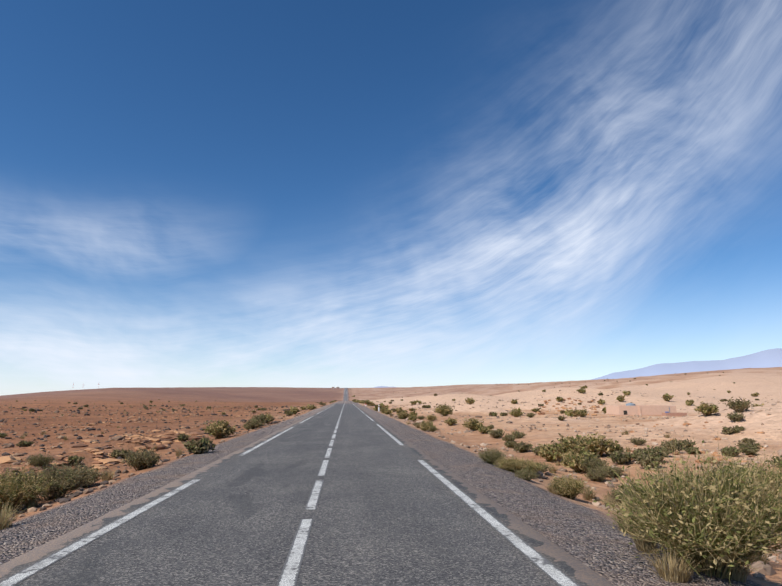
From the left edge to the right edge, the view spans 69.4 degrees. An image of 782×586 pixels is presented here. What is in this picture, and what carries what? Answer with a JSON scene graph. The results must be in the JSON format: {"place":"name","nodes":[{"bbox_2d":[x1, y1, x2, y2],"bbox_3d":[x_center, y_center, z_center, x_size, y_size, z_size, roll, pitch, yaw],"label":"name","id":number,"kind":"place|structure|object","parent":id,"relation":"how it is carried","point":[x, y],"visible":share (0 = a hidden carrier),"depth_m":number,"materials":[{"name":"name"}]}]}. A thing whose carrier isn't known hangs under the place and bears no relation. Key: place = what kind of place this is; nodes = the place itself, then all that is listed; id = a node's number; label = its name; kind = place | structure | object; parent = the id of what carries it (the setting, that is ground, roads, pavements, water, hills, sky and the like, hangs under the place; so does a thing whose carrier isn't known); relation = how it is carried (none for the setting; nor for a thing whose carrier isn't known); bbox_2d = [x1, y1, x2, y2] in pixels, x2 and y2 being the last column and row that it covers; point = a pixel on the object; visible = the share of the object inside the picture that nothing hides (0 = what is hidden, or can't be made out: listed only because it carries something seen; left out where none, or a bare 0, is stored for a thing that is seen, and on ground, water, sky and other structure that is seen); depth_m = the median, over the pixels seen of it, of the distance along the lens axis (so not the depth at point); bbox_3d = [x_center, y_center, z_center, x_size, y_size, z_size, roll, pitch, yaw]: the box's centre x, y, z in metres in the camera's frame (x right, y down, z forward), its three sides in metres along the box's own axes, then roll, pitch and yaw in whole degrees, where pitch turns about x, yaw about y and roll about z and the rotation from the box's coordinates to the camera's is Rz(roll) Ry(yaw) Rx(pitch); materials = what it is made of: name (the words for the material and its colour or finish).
{"place":"outdoors","nodes":[
{"label":"outdoors","id":0,"kind":"place"},
{"bbox_2d":[0,388,614,585],"bbox_3d":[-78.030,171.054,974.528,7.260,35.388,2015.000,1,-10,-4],"label":"road asphalt","id":1,"kind":"structure","parent":0,"point":[388,511],"depth_m":8.70,"materials":[{"name":"asphalt"}]},
{"bbox_2d":[0,391,579,585],"bbox_3d":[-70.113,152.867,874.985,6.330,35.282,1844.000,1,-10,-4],"label":"road markings","id":2,"kind":"structure","parent":1,"relation":"on","point":[290,571],"depth_m":8.27,"materials":[{"name":"paint"}]},
{"bbox_2d":[0,367,781,585],"bbox_3d":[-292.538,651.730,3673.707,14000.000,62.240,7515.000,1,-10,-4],"label":"terrain","id":3,"kind":"structure","parent":0,"point":[581,529],"depth_m":37.87,"materials":[{"name":"soil"}]},
{"bbox_2d":[0,456,21,463],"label":"rock","id":4,"kind":"object","parent":3,"relation":"on","point":[5,459],"visible":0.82,"depth_m":19.62,"materials":[{"name":"stone"}]},
{"bbox_2d":[2,467,19,471],"bbox_3d":[-11.889,5.533,17.671,0.422,0.155,0.480,0,-10,0],"label":"rock","id":5,"kind":"object","parent":3,"relation":"on","point":[5,470],"visible":0.38,"depth_m":17.60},
{"bbox_2d":[0,498,24,529],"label":"grass tuft","id":6,"kind":"object","parent":3,"relation":"on","point":[7,522],"visible":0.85,"depth_m":9.65,"materials":[{"name":"brown plant"}]},
{"bbox_2d":[15,440,34,446],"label":"grey bush","id":7,"kind":"object","parent":3,"relation":"on","point":[26,443],"visible":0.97,"depth_m":28.30,"materials":[{"name":"brown plant"}]},
{"bbox_2d":[0,463,55,512],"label":"green bush","id":8,"kind":"object","parent":3,"relation":"on","point":[18,492],"visible":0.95,"depth_m":13.01,"materials":[{"name":"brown plant"}]},
{"bbox_2d":[20,493,46,508],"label":"shrub","id":9,"kind":"object","parent":3,"relation":"on","point":[32,503],"visible":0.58,"depth_m":13.21,"materials":[{"name":"green plant"}]},
{"bbox_2d":[22,452,52,466],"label":"grey bush","id":10,"kind":"object","parent":3,"relation":"on","point":[38,461],"visible":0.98,"depth_m":18.95,"materials":[{"name":"brown plant"}]},
{"bbox_2d":[36,454,63,459],"bbox_3d":[-12.666,6.073,20.847,1.242,0.200,0.501,-3,-11,17],"label":"rock","id":11,"kind":"object","parent":3,"relation":"on","point":[58,457],"visible":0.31,"depth_m":20.71,"materials":[{"name":"stone"}]},
{"bbox_2d":[16,458,96,500],"bbox_3d":[-8.636,4.788,14.530,2.045,1.122,1.825,-5,-11,25],"label":"grey bush","id":12,"kind":"object","parent":3,"relation":"on","point":[65,482],"visible":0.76,"depth_m":14.45,"materials":[{"name":"brown plant"}]},
{"bbox_2d":[67,455,84,465],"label":"grey bush","id":13,"kind":"object","parent":3,"relation":"on","point":[71,460],"visible":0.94,"depth_m":20.59,"materials":[{"name":"brown plant"}]},
{"bbox_2d":[71,443,88,447],"bbox_3d":[-14.176,6.957,25.758,0.740,0.200,0.361,10,-14,-43],"label":"rock","id":14,"kind":"object","parent":3,"relation":"on","point":[80,445],"visible":0.81,"depth_m":25.64,"materials":[{"name":"stone"}]},
{"bbox_2d":[65,462,107,487],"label":"grey bush","id":15,"kind":"object","parent":3,"relation":"on","point":[93,474],"visible":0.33,"depth_m":16.56,"materials":[{"name":"brown plant"}]},
{"bbox_2d":[92,466,107,469],"bbox_3d":[-10.594,6.361,20.554,0.597,0.122,0.577,-3,-11,14],"label":"rock","id":16,"kind":"object","parent":3,"relation":"on","point":[98,467],"visible":0.59,"depth_m":20.48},
{"bbox_2d":[100,467,115,481],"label":"shrub","id":17,"kind":"object","parent":3,"relation":"on","point":[108,477],"visible":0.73,"depth_m":17.54,"materials":[{"name":"brown plant"}]},
{"bbox_2d":[98,458,124,463],"bbox_3d":[-11.091,6.661,22.423,1.023,0.205,0.930,5,-12,-27],"label":"rock","id":18,"kind":"object","parent":3,"relation":"on","point":[105,461],"visible":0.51,"depth_m":22.24,"materials":[{"name":"stone"}]},
{"bbox_2d":[109,448,130,458],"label":"grey bush","id":19,"kind":"object","parent":3,"relation":"on","point":[116,453],"visible":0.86,"depth_m":23.80,"materials":[{"name":"brown plant"}]},
{"bbox_2d":[121,445,163,470],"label":"grey bush","id":20,"kind":"object","parent":3,"relation":"on","point":[139,461],"visible":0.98,"depth_m":19.06,"materials":[{"name":"brown plant"}]},
{"bbox_2d":[145,444,165,449],"bbox_3d":[-11.530,7.547,27.703,0.957,0.264,0.769,2,-11,-12],"label":"rock","id":21,"kind":"object","parent":3,"relation":"on","point":[160,446],"visible":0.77,"depth_m":27.48,"materials":[{"name":"stone"}]},
{"bbox_2d":[173,448,184,456],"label":"shrub","id":22,"kind":"object","parent":3,"relation":"on","point":[179,453],"visible":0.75,"depth_m":23.89,"materials":[{"name":"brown plant"}]},
{"bbox_2d":[175,433,190,440],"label":"grey bush","id":23,"kind":"object","parent":3,"relation":"on","point":[181,437],"visible":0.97,"depth_m":31.94,"materials":[{"name":"brown plant"}]},
{"bbox_2d":[188,435,202,439],"bbox_3d":[-12.101,8.819,34.403,1.266,0.301,0.580,5,-12,-27],"label":"rock","id":24,"kind":"object","parent":3,"relation":"on","point":[194,437],"visible":0.41,"depth_m":34.28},
{"bbox_2d":[191,431,202,435],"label":"rock","id":25,"kind":"object","parent":3,"relation":"on","point":[195,433],"visible":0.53,"depth_m":36.93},
{"bbox_2d":[182,438,216,454],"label":"grey bush","id":26,"kind":"object","parent":3,"relation":"on","point":[201,446],"visible":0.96,"depth_m":21.93,"materials":[{"name":"brown plant"}]},
{"bbox_2d":[201,419,236,438],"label":"green bush","id":27,"kind":"object","parent":3,"relation":"on","point":[218,429],"visible":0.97,"depth_m":33.62,"materials":[{"name":"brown plant"}]},
{"bbox_2d":[245,418,263,428],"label":"grey bush","id":28,"kind":"object","parent":3,"relation":"on","point":[254,423],"visible":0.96,"depth_m":44.91,"materials":[{"name":"brown plant"}]},
{"bbox_2d":[250,413,271,425],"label":"grey bush","id":29,"kind":"object","parent":3,"relation":"on","point":[261,417],"visible":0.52,"depth_m":48.60,"materials":[{"name":"brown plant"}]},
{"bbox_2d":[256,413,273,424],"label":"green bush","id":30,"kind":"object","parent":3,"relation":"on","point":[270,420],"visible":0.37,"depth_m":53.08,"materials":[{"name":"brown plant"}]},
{"bbox_2d":[290,406,300,413],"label":"green bush","id":31,"kind":"object","parent":3,"relation":"on","point":[294,410],"visible":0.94,"depth_m":87.75,"materials":[{"name":"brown plant"}]},
{"bbox_2d":[306,404,316,409],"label":"green bush","id":32,"kind":"object","parent":3,"relation":"on","point":[309,407],"visible":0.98,"depth_m":111.23,"materials":[{"name":"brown plant"}]},
{"bbox_2d":[374,405,381,410],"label":"green bush","id":33,"kind":"object","parent":3,"relation":"on","point":[376,407],"visible":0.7,"depth_m":114.26,"materials":[{"name":"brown plant"}]},
{"bbox_2d":[0,390,781,580],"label":"scattered stones","id":34,"kind":"object","parent":3,"relation":"on","point":[762,572],"visible":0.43,"depth_m":35.94,"materials":[{"name":"stone"}]},
{"bbox_2d":[397,410,409,418],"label":"green bush","id":35,"kind":"object","parent":3,"relation":"on","point":[405,414],"visible":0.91,"depth_m":73.59,"materials":[{"name":"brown plant"}]},
{"bbox_2d":[408,415,417,420],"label":"green bush","id":36,"kind":"object","parent":3,"relation":"on","point":[413,418],"visible":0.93,"depth_m":68.77,"materials":[{"name":"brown plant"}]},
{"bbox_2d":[420,424,431,430],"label":"green bush","id":37,"kind":"object","parent":3,"relation":"on","point":[424,427],"visible":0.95,"depth_m":44.36,"materials":[{"name":"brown plant"}]},
{"bbox_2d":[419,420,432,425],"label":"green bush","id":38,"kind":"object","parent":3,"relation":"on","point":[428,422],"visible":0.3,"depth_m":49.46,"materials":[{"name":"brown plant"}]},
{"bbox_2d":[425,415,436,420],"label":"green bush","id":39,"kind":"object","parent":3,"relation":"on","point":[431,418],"visible":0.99,"depth_m":66.72,"materials":[{"name":"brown plant"}]},
{"bbox_2d":[433,404,454,415],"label":"green bush","id":40,"kind":"object","parent":3,"relation":"on","point":[443,410],"visible":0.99,"depth_m":78.56,"materials":[{"name":"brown plant"}]},
{"bbox_2d":[443,417,456,425],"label":"green bush","id":41,"kind":"object","parent":3,"relation":"on","point":[450,421],"visible":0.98,"depth_m":55.63,"materials":[{"name":"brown plant"}]},
{"bbox_2d":[465,397,474,403],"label":"green bush","id":42,"kind":"object","parent":3,"relation":"on","point":[471,400],"visible":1,"depth_m":97.40,"materials":[{"name":"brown plant"}]},
{"bbox_2d":[462,417,483,430],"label":"green bush","id":43,"kind":"object","parent":3,"relation":"on","point":[474,424],"visible":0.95,"depth_m":47.44,"materials":[{"name":"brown plant"}]},
{"bbox_2d":[478,425,490,433],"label":"green bush","id":44,"kind":"object","parent":3,"relation":"on","point":[484,429],"visible":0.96,"depth_m":43.07,"materials":[{"name":"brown plant"}]},
{"bbox_2d":[477,447,506,464],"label":"grey bush","id":45,"kind":"object","parent":3,"relation":"on","point":[491,457],"visible":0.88,"depth_m":19.34,"materials":[{"name":"brown plant"}]},
{"bbox_2d":[487,429,506,438],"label":"grey bush","id":46,"kind":"object","parent":3,"relation":"on","point":[497,433],"visible":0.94,"depth_m":38.32,"materials":[{"name":"brown plant"}]},
{"bbox_2d":[502,434,515,441],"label":"grey bush","id":47,"kind":"object","parent":3,"relation":"on","point":[511,437],"visible":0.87,"depth_m":35.08,"materials":[{"name":"brown plant"}]},
{"bbox_2d":[504,440,514,447],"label":"grey bush","id":48,"kind":"object","parent":3,"relation":"on","point":[508,444],"visible":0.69,"depth_m":32.75,"materials":[{"name":"brown plant"}]},
{"bbox_2d":[492,457,528,472],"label":"green bush","id":49,"kind":"object","parent":3,"relation":"on","point":[511,465],"visible":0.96,"depth_m":18.28,"materials":[{"name":"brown plant"}]},
{"bbox_2d":[509,407,523,416],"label":"green bush","id":50,"kind":"object","parent":3,"relation":"on","point":[514,412],"visible":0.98,"depth_m":74.63,"materials":[{"name":"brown plant"}]},
{"bbox_2d":[507,431,526,438],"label":"grey bush","id":51,"kind":"object","parent":3,"relation":"on","point":[518,435],"visible":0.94,"depth_m":36.84,"materials":[{"name":"brown plant"}]},
{"bbox_2d":[511,441,532,452],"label":"grey bush","id":52,"kind":"object","parent":3,"relation":"on","point":[521,446],"visible":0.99,"depth_m":29.80,"materials":[{"name":"brown plant"}]},
{"bbox_2d":[514,466,539,480],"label":"grey bush","id":53,"kind":"object","parent":3,"relation":"on","point":[525,474],"visible":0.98,"depth_m":16.44,"materials":[{"name":"brown plant"}]},
{"bbox_2d":[514,457,544,472],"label":"green bush","id":54,"kind":"object","parent":3,"relation":"on","point":[530,464],"visible":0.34,"depth_m":19.02,"materials":[{"name":"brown plant"}]},
{"bbox_2d":[531,445,540,455],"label":"grey bush","id":55,"kind":"object","parent":3,"relation":"on","point":[534,450],"visible":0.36,"depth_m":28.14,"materials":[{"name":"brown plant"}]},
{"bbox_2d":[532,460,552,472],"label":"grey bush","id":56,"kind":"object","parent":3,"relation":"on","point":[546,466],"visible":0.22,"depth_m":20.30,"materials":[{"name":"brown plant"}]},
{"bbox_2d":[541,480,562,494],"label":"grass tuft","id":57,"kind":"object","parent":3,"relation":"on","point":[552,489],"visible":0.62,"depth_m":14.34,"materials":[{"name":"brown plant"}]},
{"bbox_2d":[538,442,566,461],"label":"green bush","id":58,"kind":"object","parent":3,"relation":"on","point":[550,453],"visible":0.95,"depth_m":25.38,"materials":[{"name":"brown plant"}]},
{"bbox_2d":[549,465,559,472],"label":"shrub","id":59,"kind":"object","parent":3,"relation":"on","point":[554,469],"visible":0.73,"depth_m":21.44,"materials":[{"name":"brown plant"}]},
{"bbox_2d":[548,473,590,499],"bbox_3d":[4.508,4.924,14.419,1.147,0.698,1.228,2,-11,-11],"label":"green bush","id":60,"kind":"object","parent":3,"relation":"on","point":[572,489],"visible":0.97,"depth_m":14.25,"materials":[{"name":"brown plant"}]},
{"bbox_2d":[551,433,590,453],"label":"green bush","id":61,"kind":"object","parent":3,"relation":"on","point":[568,443],"visible":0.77,"depth_m":25.70,"materials":[{"name":"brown plant"}]},
{"bbox_2d":[565,409,578,416],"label":"green bush","id":62,"kind":"object","parent":3,"relation":"on","point":[572,413],"visible":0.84,"depth_m":80.33,"materials":[{"name":"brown plant"}]},
{"bbox_2d":[575,408,587,416],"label":"green bush","id":63,"kind":"object","parent":3,"relation":"on","point":[581,413],"visible":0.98,"depth_m":76.64,"materials":[{"name":"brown plant"}]},
{"bbox_2d":[560,446,605,472],"bbox_3d":[7.391,6.569,22.258,1.794,1.095,1.573,6,-12,-31],"label":"green bush","id":64,"kind":"object","parent":3,"relation":"on","point":[573,464],"visible":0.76,"depth_m":21.99,"materials":[{"name":"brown plant"}]},
{"bbox_2d":[580,484,600,500],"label":"grass tuft","id":65,"kind":"object","parent":3,"relation":"on","point":[587,496],"visible":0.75,"depth_m":15.28,"materials":[{"name":"brown plant"}]},
{"bbox_2d":[577,455,610,471],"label":"grey bush","id":66,"kind":"object","parent":3,"relation":"on","point":[592,464],"visible":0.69,"depth_m":21.45,"materials":[{"name":"brown plant"}]},
{"bbox_2d":[582,466,609,481],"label":"grey bush","id":67,"kind":"object","parent":3,"relation":"on","point":[594,474],"visible":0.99,"depth_m":19.71,"materials":[{"name":"brown plant"}]},
{"bbox_2d":[576,431,619,456],"bbox_3d":[9.364,6.885,25.640,1.885,1.237,2.053,-4,-11,20],"label":"green bush","id":68,"kind":"object","parent":3,"relation":"on","point":[598,444],"visible":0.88,"depth_m":25.27,"materials":[{"name":"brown plant"}]},
{"bbox_2d":[599,492,615,506],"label":"grass tuft","id":69,"kind":"object","parent":3,"relation":"on","point":[608,500],"visible":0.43,"depth_m":13.79,"materials":[{"name":"green plant"}]},
{"bbox_2d":[595,463,624,477],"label":"grey bush","id":70,"kind":"object","parent":3,"relation":"on","point":[615,469],"visible":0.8,"depth_m":20.49,"materials":[{"name":"brown plant"}]},
{"bbox_2d":[606,440,627,454],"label":"green bush","id":71,"kind":"object","parent":3,"relation":"on","point":[617,448],"visible":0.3,"depth_m":25.63,"materials":[{"name":"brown plant"}]},
{"bbox_2d":[600,504,637,533],"bbox_3d":[3.970,3.789,9.475,0.986,0.531,1.236,3,-11,-16],"label":"grass tuft","id":72,"kind":"object","parent":3,"relation":"on","point":[623,522],"visible":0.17,"depth_m":9.41,"materials":[{"name":"green plant"}]},
{"bbox_2d":[616,395,624,401],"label":"green bush","id":73,"kind":"object","parent":3,"relation":"on","point":[619,398],"visible":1,"depth_m":113.61,"materials":[{"name":"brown plant"}]},
{"bbox_2d":[607,448,635,464],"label":"grey bush","id":74,"kind":"object","parent":3,"relation":"on","point":[620,458],"visible":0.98,"depth_m":22.83,"materials":[{"name":"brown plant"}]},
{"bbox_2d":[602,483,643,509],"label":"grey bush","id":75,"kind":"object","parent":3,"relation":"on","point":[618,500],"visible":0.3,"depth_m":13.84,"materials":[{"name":"brown plant"}]},
{"bbox_2d":[627,448,647,459],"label":"grey bush","id":76,"kind":"object","parent":3,"relation":"on","point":[636,454],"visible":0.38,"depth_m":23.16,"materials":[{"name":"brown plant"}]},
{"bbox_2d":[629,436,646,445],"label":"grey bush","id":77,"kind":"object","parent":3,"relation":"on","point":[638,441],"visible":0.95,"depth_m":30.90,"materials":[{"name":"brown plant"}]},
{"bbox_2d":[623,512,659,552],"bbox_3d":[3.628,3.394,8.091,0.875,0.615,1.011,-1,-10,8],"label":"grass tuft","id":78,"kind":"object","parent":3,"relation":"on","point":[648,545],"visible":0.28,"depth_m":7.97,"materials":[{"name":"green plant"}]},
{"bbox_2d":[606,403,686,415],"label":"building","id":79,"kind":"structure","parent":3,"relation":"on","point":[634,409],"depth_m":83.17,"materials":[{"name":"beige concrete"}]},
{"bbox_2d":[634,452,665,469],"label":"grey bush","id":80,"kind":"object","parent":3,"relation":"on","point":[652,457],"visible":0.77,"depth_m":21.18,"materials":[{"name":"brown plant"}]},
{"bbox_2d":[638,447,668,459],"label":"grey bush","id":81,"kind":"object","parent":3,"relation":"on","point":[655,450],"visible":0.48,"depth_m":22.41,"materials":[{"name":"brown plant"}]},
{"bbox_2d":[648,445,672,454],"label":"grey bush","id":82,"kind":"object","parent":3,"relation":"on","point":[662,449],"visible":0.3,"depth_m":24.12,"materials":[{"name":"brown plant"}]},
{"bbox_2d":[662,393,673,401],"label":"green bush","id":83,"kind":"object","parent":3,"relation":"on","point":[667,397],"visible":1,"depth_m":110.05,"materials":[{"name":"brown plant"}]},
{"bbox_2d":[660,438,688,452],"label":"grey bush","id":84,"kind":"object","parent":3,"relation":"on","point":[673,445],"visible":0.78,"depth_m":25.69,"materials":[{"name":"brown plant"}]},
{"bbox_2d":[635,541,721,582],"bbox_3d":[3.354,3.186,6.672,0.835,0.440,0.836,2,-10,-9],"label":"grass tuft","id":85,"kind":"object","parent":3,"relation":"on","point":[673,573],"visible":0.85,"depth_m":6.62,"materials":[{"name":"brown plant"}]},
{"bbox_2d":[589,431,781,584],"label":"bush","id":86,"kind":"object","parent":3,"relation":"on","point":[728,522],"visible":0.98,"depth_m":6.93,"materials":[{"name":"green plant"}]},
{"bbox_2d":[678,439,696,448],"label":"grey bush","id":87,"kind":"object","parent":3,"relation":"on","point":[687,442],"visible":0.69,"depth_m":28.36,"materials":[{"name":"brown plant"}]},
{"bbox_2d":[685,400,693,405],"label":"green bush","id":88,"kind":"object","parent":3,"relation":"on","point":[689,403],"visible":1,"depth_m":101.42,"materials":[{"name":"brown plant"}]},
{"bbox_2d":[682,447,699,453],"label":"grey bush","id":89,"kind":"object","parent":3,"relation":"on","point":[692,451],"visible":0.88,"depth_m":24.98,"materials":[{"name":"brown plant"}]},
{"bbox_2d":[693,401,718,415],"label":"green bush","id":90,"kind":"object","parent":3,"relation":"on","point":[704,409],"visible":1,"depth_m":42.31,"materials":[{"name":"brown plant"}]},
{"bbox_2d":[722,426,736,433],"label":"grey bush","id":91,"kind":"object","parent":3,"relation":"on","point":[727,430],"visible":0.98,"depth_m":33.27,"materials":[{"name":"brown plant"}]},
{"bbox_2d":[719,446,740,456],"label":"grey bush","id":92,"kind":"object","parent":3,"relation":"on","point":[731,450],"visible":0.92,"depth_m":23.77,"materials":[{"name":"brown plant"}]},
{"bbox_2d":[704,461,761,481],"bbox_3d":[10.611,5.590,17.535,1.664,0.848,1.704,5,-11,-25],"label":"grey bush","id":93,"kind":"object","parent":3,"relation":"on","point":[724,469],"visible":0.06,"depth_m":17.58,"materials":[{"name":"brown plant"}]},
{"bbox_2d":[725,411,745,421],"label":"grey bush","id":94,"kind":"object","parent":3,"relation":"on","point":[736,417],"visible":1,"depth_m":36.04,"materials":[{"name":"brown plant"}]},
{"bbox_2d":[724,397,753,412],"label":"grey bush","id":95,"kind":"object","parent":3,"relation":"on","point":[736,405],"visible":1,"depth_m":41.50,"materials":[{"name":"brown plant"}]},
{"bbox_2d":[733,425,745,430],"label":"grey bush","id":96,"kind":"object","parent":3,"relation":"on","point":[741,427],"visible":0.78,"depth_m":33.58,"materials":[{"name":"brown plant"}]},
{"bbox_2d":[713,555,769,581],"bbox_3d":[4.248,3.353,7.141,1.137,0.511,1.057,8,-13,-36],"label":"rock","id":97,"kind":"object","parent":3,"relation":"on","point":[738,575],"visible":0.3,"depth_m":6.98,"materials":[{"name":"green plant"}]},
{"bbox_2d":[712,447,781,530],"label":"bush","id":98,"kind":"object","parent":3,"relation":"on","point":[760,472],"visible":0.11,"depth_m":12.68,"materials":[{"name":"green plant"}]},
{"bbox_2d":[739,437,754,442],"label":"grey bush","id":99,"kind":"object","parent":3,"relation":"on","point":[745,439],"visible":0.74,"depth_m":29.66,"materials":[{"name":"brown plant"}]},
{"bbox_2d":[738,443,759,455],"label":"grey bush","id":100,"kind":"object","parent":3,"relation":"on","point":[748,450],"visible":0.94,"depth_m":23.98,"materials":[{"name":"brown plant"}]},
{"bbox_2d":[735,440,762,448],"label":"grey bush","id":101,"kind":"object","parent":3,"relation":"on","point":[756,445],"visible":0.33,"depth_m":26.24,"materials":[{"name":"brown plant"}]},
{"bbox_2d":[744,540,778,564],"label":"grass tuft","id":102,"kind":"object","parent":3,"relation":"on","point":[765,558],"visible":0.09,"depth_m":9.25,"materials":[{"name":"green plant"}]},
{"bbox_2d":[768,455,781,467],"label":"grey bush","id":103,"kind":"object","parent":3,"relation":"on","point":[779,460],"visible":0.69,"depth_m":20.50,"materials":[{"name":"brown plant"}]},
{"bbox_2d":[0,0,781,395],"label":"sky","id":104,"kind":"structure","parent":0,"point":[194,193],"materials":[{"name":"blue"}]},
{"bbox_2d":[591,348,781,379],"bbox_3d":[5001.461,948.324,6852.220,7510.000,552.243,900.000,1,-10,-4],"label":"mountain range","id":105,"kind":"structure","parent":0,"point":[768,358],"depth_m":6681.93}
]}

